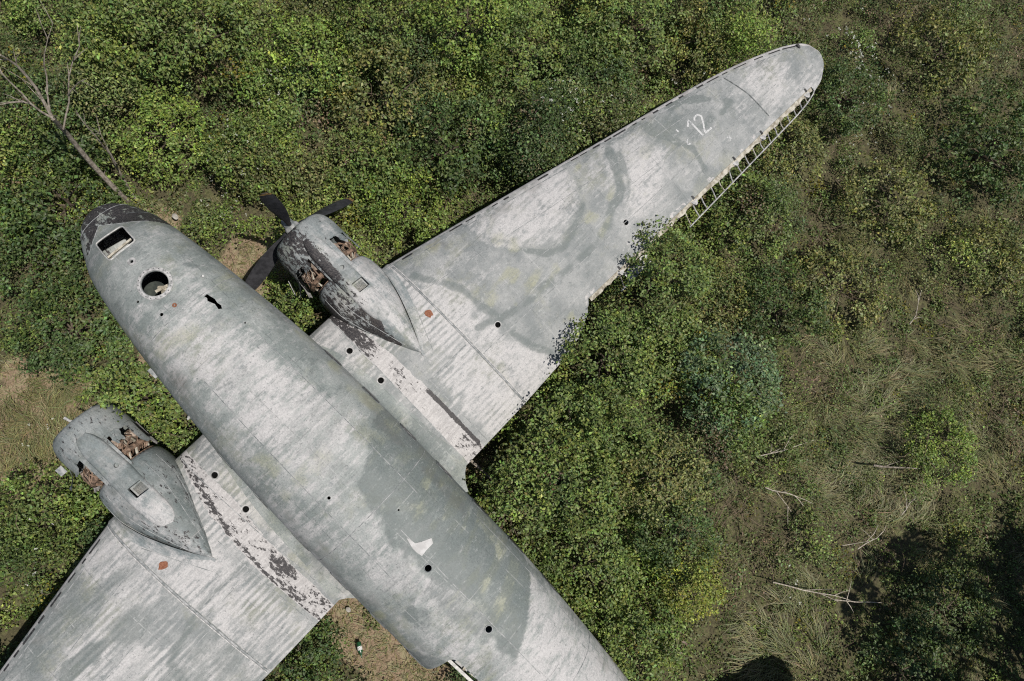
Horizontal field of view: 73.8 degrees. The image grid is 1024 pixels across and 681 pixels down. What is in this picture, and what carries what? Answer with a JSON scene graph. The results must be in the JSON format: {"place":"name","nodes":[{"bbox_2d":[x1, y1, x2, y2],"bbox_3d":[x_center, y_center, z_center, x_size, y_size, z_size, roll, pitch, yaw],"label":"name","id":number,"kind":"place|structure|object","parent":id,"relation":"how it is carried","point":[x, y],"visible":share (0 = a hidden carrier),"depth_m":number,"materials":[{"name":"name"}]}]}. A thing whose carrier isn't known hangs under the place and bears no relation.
{"place":"outdoors","nodes":[
{"label":"outdoors","id":0,"kind":"place"},
{"bbox_2d":[0,0,1023,680],"bbox_3d":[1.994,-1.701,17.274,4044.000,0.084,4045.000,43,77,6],"label":"ground","id":1,"kind":"structure","parent":0,"point":[874,590],"depth_m":16.91,"materials":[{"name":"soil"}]},
{"bbox_2d":[0,208,86,307],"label":"leafy shrub","id":2,"kind":"object","parent":1,"relation":"on","point":[5,286],"visible":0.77,"depth_m":15.23,"materials":[{"name":"green plant"}]},
{"bbox_2d":[0,459,104,575],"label":"leafy shrub","id":3,"kind":"object","parent":1,"relation":"on","point":[18,487],"visible":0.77,"depth_m":14.01,"materials":[{"name":"green plant"}]},
{"bbox_2d":[0,57,120,185],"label":"leafy shrub","id":4,"kind":"object","parent":1,"relation":"on","point":[35,99],"visible":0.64,"depth_m":15.22,"materials":[{"name":"green plant"}]},
{"bbox_2d":[0,130,131,274],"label":"leafy shrub","id":5,"kind":"object","parent":1,"relation":"on","point":[71,251],"visible":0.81,"depth_m":15.07,"materials":[{"name":"green plant"}]},
{"bbox_2d":[0,271,131,389],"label":"leafy shrub","id":6,"kind":"object","parent":1,"relation":"on","point":[68,349],"visible":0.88,"depth_m":14.98,"materials":[{"name":"green plant"}]},
{"bbox_2d":[0,1,139,208],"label":"dead tree","id":7,"kind":"object","parent":1,"relation":"on","point":[97,169],"visible":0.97,"depth_m":12.90,"materials":[{"name":"grey wood"}]},
{"bbox_2d":[61,486,112,539],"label":"leafy shrub","id":8,"kind":"object","parent":1,"relation":"on","point":[76,507],"visible":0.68,"depth_m":14.26,"materials":[{"name":"green plant"}]},
{"bbox_2d":[75,109,141,205],"bbox_3d":[-8.927,-3.990,15.273,0.527,3.185,0.806,3,76,-5],"label":"dead tree","id":9,"kind":"object","parent":1,"relation":"on","point":[115,165],"visible":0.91,"depth_m":14.83,"materials":[{"name":"grey wood"}]},
{"bbox_2d":[44,0,194,109],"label":"leafy shrub","id":10,"kind":"object","parent":1,"relation":"on","point":[144,61],"visible":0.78,"depth_m":14.85,"materials":[{"name":"green plant"}]},
{"bbox_2d":[69,355,183,439],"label":"leafy shrub","id":11,"kind":"object","parent":1,"relation":"on","point":[140,371],"visible":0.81,"depth_m":13.30,"materials":[{"name":"green plant"}]},
{"bbox_2d":[107,78,217,190],"bbox_3d":[-8.203,-4.810,16.232,2.254,1.857,2.607,27,76,2],"label":"leafy shrub","id":12,"kind":"object","parent":1,"relation":"on","point":[169,143],"visible":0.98,"depth_m":15.78,"materials":[{"name":"green plant"}]},
{"bbox_2d":[172,213,177,219],"bbox_3d":[-8.130,-2.992,16.448,0.182,0.062,0.125,43,77,6],"label":"stone","id":13,"kind":"object","parent":1,"relation":"on","point":[174,216],"visible":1,"depth_m":16.43,"materials":[{"name":"beige stone"}]},
{"bbox_2d":[155,405,201,450],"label":"leafy shrub","id":14,"kind":"object","parent":1,"relation":"on","point":[178,413],"visible":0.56,"depth_m":14.07,"materials":[{"name":"green plant"}]},
{"bbox_2d":[142,0,268,96],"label":"leafy shrub","id":15,"kind":"object","parent":1,"relation":"on","point":[228,8],"visible":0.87,"depth_m":15.57,"materials":[{"name":"green plant"}]},
{"bbox_2d":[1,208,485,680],"bbox_3d":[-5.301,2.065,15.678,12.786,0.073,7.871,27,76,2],"label":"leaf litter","id":16,"kind":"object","parent":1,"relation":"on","point":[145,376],"visible":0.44,"depth_m":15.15,"materials":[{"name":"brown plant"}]},
{"bbox_2d":[203,100,307,202],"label":"leafy shrub","id":17,"kind":"object","parent":1,"relation":"on","point":[220,170],"visible":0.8,"depth_m":15.92,"materials":[{"name":"green plant"}]},
{"bbox_2d":[268,278,327,333],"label":"leafy shrub","id":18,"kind":"object","parent":1,"relation":"on","point":[281,303],"visible":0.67,"depth_m":15.35,"materials":[{"name":"green plant"}]},
{"bbox_2d":[249,5,360,110],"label":"leafy shrub","id":19,"kind":"object","parent":1,"relation":"on","point":[300,54],"visible":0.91,"depth_m":16.12,"materials":[{"name":"green plant"}]},
{"bbox_2d":[266,614,350,680],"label":"leafy shrub","id":20,"kind":"object","parent":1,"relation":"on","point":[310,656],"visible":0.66,"depth_m":13.86,"materials":[{"name":"green plant"}]},
{"bbox_2d":[356,641,362,657],"bbox_3d":[-3.257,6.636,14.615,0.107,0.107,0.330,-15,70,-9],"label":"plastic bottle","id":21,"kind":"object","parent":1,"relation":"on","point":[360,649],"visible":0.97,"depth_m":14.59,"materials":[{"name":"green plastic"}]},
{"bbox_2d":[308,120,420,220],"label":"leafy shrub","id":22,"kind":"object","parent":1,"relation":"on","point":[350,180],"visible":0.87,"depth_m":16.05,"materials":[{"name":"green plant"}]},
{"bbox_2d":[328,0,426,67],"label":"leafy shrub","id":23,"kind":"object","parent":1,"relation":"on","point":[360,10],"visible":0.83,"depth_m":16.33,"materials":[{"name":"green plant"}]},
{"bbox_2d":[328,34,449,148],"bbox_3d":[-3.066,-6.171,16.859,3.205,2.294,2.997,24,75,1],"label":"leafy shrub","id":24,"kind":"object","parent":1,"relation":"on","point":[339,106],"visible":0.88,"depth_m":16.45,"materials":[{"name":"green plant"}]},
{"bbox_2d":[357,160,448,255],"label":"leafy shrub","id":25,"kind":"object","parent":1,"relation":"on","point":[407,211],"visible":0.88,"depth_m":16.13,"materials":[{"name":"green plant"}]},
{"bbox_2d":[0,43,823,680],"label":"derelict airplane","id":26,"kind":"object","parent":1,"relation":"on","point":[282,505],"visible":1,"depth_m":12.88,"materials":[{"name":"white paint"}]},
{"bbox_2d":[386,86,507,199],"bbox_3d":[-1.525,-4.763,16.815,3.095,1.965,3.130,-8,77,-7],"label":"leafy shrub","id":27,"kind":"object","parent":1,"relation":"on","point":[458,175],"visible":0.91,"depth_m":16.34,"materials":[{"name":"green plant"}]},
{"bbox_2d":[409,0,522,76],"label":"leafy shrub","id":28,"kind":"object","parent":1,"relation":"on","point":[428,8],"visible":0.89,"depth_m":16.57,"materials":[{"name":"green plant"}]},
{"bbox_2d":[22,8,922,604],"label":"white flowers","id":29,"kind":"object","parent":1,"relation":"on","point":[562,120],"visible":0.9,"depth_m":16.39,"materials":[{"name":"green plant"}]},
{"bbox_2d":[0,0,1023,680],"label":"bramble undergrowth","id":30,"kind":"object","parent":1,"relation":"on","point":[26,12],"visible":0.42,"depth_m":16.27,"materials":[{"name":"green plant"}]},
{"bbox_2d":[0,0,1023,680],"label":"weed cover","id":31,"kind":"object","parent":1,"relation":"on","point":[914,140],"visible":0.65,"depth_m":16.88,"materials":[{"name":"green plant"}]},
{"bbox_2d":[765,487,810,518],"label":"fallen branch","id":32,"kind":"object","parent":31,"relation":"on","point":[783,500],"visible":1,"depth_m":15.82,"materials":[{"name":"grey wood"}]},
{"bbox_2d":[834,584,881,610],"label":"fallen branch","id":33,"kind":"object","parent":31,"relation":"on","point":[852,601],"visible":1,"depth_m":15.39,"materials":[{"name":"grey wood"}]},
{"bbox_2d":[842,526,885,548],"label":"fallen branch","id":34,"kind":"object","parent":31,"relation":"on","point":[867,540],"visible":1,"depth_m":15.69,"materials":[{"name":"grey wood"}]},
{"bbox_2d":[873,461,917,468],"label":"fallen branch","id":35,"kind":"object","parent":31,"relation":"on","point":[886,466],"visible":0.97,"depth_m":16.10,"materials":[{"name":"grey wood"}]},
{"bbox_2d":[464,451,559,561],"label":"leafy shrub","id":36,"kind":"object","parent":1,"relation":"on","point":[506,510],"visible":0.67,"depth_m":14.25,"materials":[{"name":"green plant"}]},
{"bbox_2d":[470,460,491,478],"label":"fallen branch","id":37,"kind":"object","parent":36,"relation":"on","point":[477,466],"visible":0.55,"depth_m":15.05,"materials":[{"name":"grey wood"}]},
{"bbox_2d":[469,0,576,110],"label":"leafy shrub","id":38,"kind":"object","parent":1,"relation":"on","point":[518,54],"visible":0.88,"depth_m":16.74,"materials":[{"name":"green plant"}]},
{"bbox_2d":[479,86,581,187],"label":"leafy shrub","id":39,"kind":"object","parent":1,"relation":"on","point":[494,141],"visible":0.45,"depth_m":16.56,"materials":[{"name":"green plant"}]},
{"bbox_2d":[544,570,584,614],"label":"leafy shrub","id":40,"kind":"object","parent":1,"relation":"on","point":[551,578],"visible":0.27,"depth_m":14.61,"materials":[{"name":"green plant"}]},
{"bbox_2d":[501,416,633,542],"bbox_3d":[1.347,3.016,14.775,2.841,2.728,2.689,27,76,2],"label":"leafy shrub","id":41,"kind":"object","parent":1,"relation":"on","point":[605,515],"visible":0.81,"depth_m":14.05,"materials":[{"name":"green plant"}]},
{"bbox_2d":[517,376,628,485],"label":"leafy shrub","id":42,"kind":"object","parent":1,"relation":"on","point":[550,409],"visible":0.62,"depth_m":14.49,"materials":[{"name":"green plant"}]},
{"bbox_2d":[531,501,644,633],"bbox_3d":[1.644,4.660,14.718,2.740,2.109,2.419,43,77,6],"label":"leafy shrub","id":43,"kind":"object","parent":1,"relation":"on","point":[605,566],"visible":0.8,"depth_m":14.22,"materials":[{"name":"green plant"}]},
{"bbox_2d":[552,35,650,137],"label":"leafy shrub","id":44,"kind":"object","parent":1,"relation":"on","point":[606,72],"visible":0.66,"depth_m":17.03,"materials":[{"name":"green plant"}]},
{"bbox_2d":[549,300,669,410],"bbox_3d":[2.098,0.429,15.523,2.648,2.623,2.781,43,77,6],"label":"leafy shrub","id":45,"kind":"object","parent":1,"relation":"on","point":[592,341],"visible":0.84,"depth_m":14.83,"materials":[{"name":"green plant"}]},
{"bbox_2d":[558,372,669,487],"bbox_3d":[2.266,1.932,15.220,2.641,2.508,2.493,10,76,-3],"label":"leafy shrub","id":46,"kind":"object","parent":1,"relation":"on","point":[632,422],"visible":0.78,"depth_m":14.56,"materials":[{"name":"green plant"}]},
{"bbox_2d":[570,0,692,94],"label":"leafy shrub","id":47,"kind":"object","parent":1,"relation":"on","point":[631,8],"visible":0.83,"depth_m":17.19,"materials":[{"name":"green plant"}]},
{"bbox_2d":[578,567,692,680],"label":"leafy shrub","id":48,"kind":"object","parent":1,"relation":"on","point":[641,634],"visible":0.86,"depth_m":14.06,"materials":[{"name":"green plant"}]},
{"bbox_2d":[605,306,713,400],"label":"leafy shrub","id":49,"kind":"object","parent":1,"relation":"on","point":[682,336],"visible":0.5,"depth_m":15.42,"materials":[{"name":"green plant"}]},
{"bbox_2d":[604,215,720,334],"bbox_3d":[3.444,-1.444,15.950,2.752,2.984,2.777,43,77,6],"label":"sapling","id":50,"kind":"object","parent":1,"relation":"on","point":[667,268],"visible":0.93,"depth_m":15.20,"materials":[{"name":"green plant"}]},
{"bbox_2d":[611,426,716,529],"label":"leafy shrub","id":51,"kind":"object","parent":1,"relation":"on","point":[651,479],"visible":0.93,"depth_m":14.62,"materials":[{"name":"green plant"}]},
{"bbox_2d":[624,485,727,586],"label":"leafy shrub","id":52,"kind":"object","parent":1,"relation":"on","point":[640,536],"visible":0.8,"depth_m":14.54,"materials":[{"name":"green plant"}]},
{"bbox_2d":[649,539,729,625],"bbox_3d":[3.872,5.266,14.914,1.844,1.784,1.953,12,76,-2],"label":"sapling","id":53,"kind":"object","parent":1,"relation":"on","point":[691,588],"visible":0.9,"depth_m":14.45,"materials":[{"name":"green plant"}]},
{"bbox_2d":[651,0,747,86],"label":"leafy shrub","id":54,"kind":"object","parent":1,"relation":"on","point":[698,51],"visible":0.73,"depth_m":17.78,"materials":[{"name":"green plant"}]},
{"bbox_2d":[655,252,754,344],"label":"leafy shrub","id":55,"kind":"object","parent":1,"relation":"on","point":[740,284],"visible":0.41,"depth_m":16.39,"materials":[{"name":"green plant"}]},
{"bbox_2d":[663,322,789,442],"bbox_3d":[4.829,0.991,15.617,2.894,2.642,2.739,-1,76,-5],"label":"leafy shrub","id":56,"kind":"object","parent":1,"relation":"on","point":[770,378],"visible":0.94,"depth_m":15.05,"materials":[{"name":"green plant"}]},
{"bbox_2d":[700,165,799,269],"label":"leafy shrub","id":57,"kind":"object","parent":1,"relation":"on","point":[719,189],"visible":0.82,"depth_m":17.00,"materials":[{"name":"green plant"}]},
{"bbox_2d":[718,399,808,494],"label":"leafy shrub","id":58,"kind":"object","parent":1,"relation":"on","point":[782,461],"visible":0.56,"depth_m":15.91,"materials":[{"name":"green plant"}]},
{"bbox_2d":[724,256,832,357],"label":"leafy shrub","id":59,"kind":"object","parent":1,"relation":"on","point":[809,314],"visible":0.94,"depth_m":16.34,"materials":[{"name":"green plant"}]},
{"bbox_2d":[759,435,812,455],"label":"fallen branch","id":60,"kind":"object","parent":1,"relation":"on","point":[783,449],"visible":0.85,"depth_m":15.77,"materials":[{"name":"grey wood"}]},
{"bbox_2d":[749,113,830,189],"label":"leafy shrub","id":61,"kind":"object","parent":1,"relation":"on","point":[812,133],"visible":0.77,"depth_m":17.85,"materials":[{"name":"green plant"}]},
{"bbox_2d":[773,582,854,602],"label":"fallen branch","id":62,"kind":"object","parent":1,"relation":"on","point":[814,592],"visible":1,"depth_m":15.36,"materials":[{"name":"grey wood"}]},
{"bbox_2d":[786,238,893,339],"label":"leafy shrub","id":63,"kind":"object","parent":1,"relation":"on","point":[835,286],"visible":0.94,"depth_m":17.17,"materials":[{"name":"green plant"}]},
{"bbox_2d":[802,54,891,137],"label":"leafy shrub","id":64,"kind":"object","parent":1,"relation":"on","point":[830,87],"visible":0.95,"depth_m":18.14,"materials":[{"name":"green plant"}]},
{"bbox_2d":[834,149,946,252],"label":"leafy shrub","id":65,"kind":"object","parent":1,"relation":"on","point":[885,210],"visible":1,"depth_m":17.74,"materials":[{"name":"green plant"}]},
{"bbox_2d":[846,609,956,680],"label":"leafy shrub","id":66,"kind":"object","parent":1,"relation":"on","point":[913,670],"visible":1,"depth_m":15.27,"materials":[{"name":"green plant"}]},
{"bbox_2d":[909,290,921,324],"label":"fallen branch","id":67,"kind":"object","parent":1,"relation":"on","point":[917,308],"visible":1,"depth_m":17.00,"materials":[{"name":"grey wood"}]},
{"bbox_2d":[892,404,984,487],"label":"leafy shrub","id":68,"kind":"object","parent":1,"relation":"on","point":[967,435],"visible":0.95,"depth_m":16.28,"materials":[{"name":"green plant"}]},
{"bbox_2d":[884,1,1000,104],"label":"leafy shrub","id":69,"kind":"object","parent":1,"relation":"on","point":[969,54],"visible":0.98,"depth_m":18.80,"materials":[{"name":"green plant"}]},
{"bbox_2d":[897,545,1001,662],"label":"leafy shrub","id":70,"kind":"object","parent":1,"relation":"on","point":[942,607],"visible":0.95,"depth_m":15.66,"materials":[{"name":"green plant"}]},
{"bbox_2d":[932,78,1023,209],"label":"leafy shrub","id":71,"kind":"object","parent":1,"relation":"on","point":[982,170],"visible":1,"depth_m":17.96,"materials":[{"name":"green plant"}]},
{"bbox_2d":[934,212,1023,307],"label":"leafy shrub","id":72,"kind":"object","parent":1,"relation":"on","point":[976,235],"visible":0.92,"depth_m":17.65,"materials":[{"name":"green plant"}]},
{"bbox_2d":[0,18,1023,680],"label":"long grass","id":73,"kind":"structure","parent":0,"point":[872,352],"depth_m":16.64,"materials":[{"name":"green plant"}]},
{"bbox_2d":[901,492,915,514],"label":"fallen branch","id":74,"kind":"object","parent":73,"relation":"on","point":[908,504],"visible":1,"depth_m":15.92,"materials":[{"name":"grey wood"}]},
{"bbox_2d":[0,0,1023,676],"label":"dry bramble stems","id":75,"kind":"object","parent":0,"point":[782,362],"visible":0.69,"depth_m":16.54,"materials":[{"name":"brown plant"}]}
]}

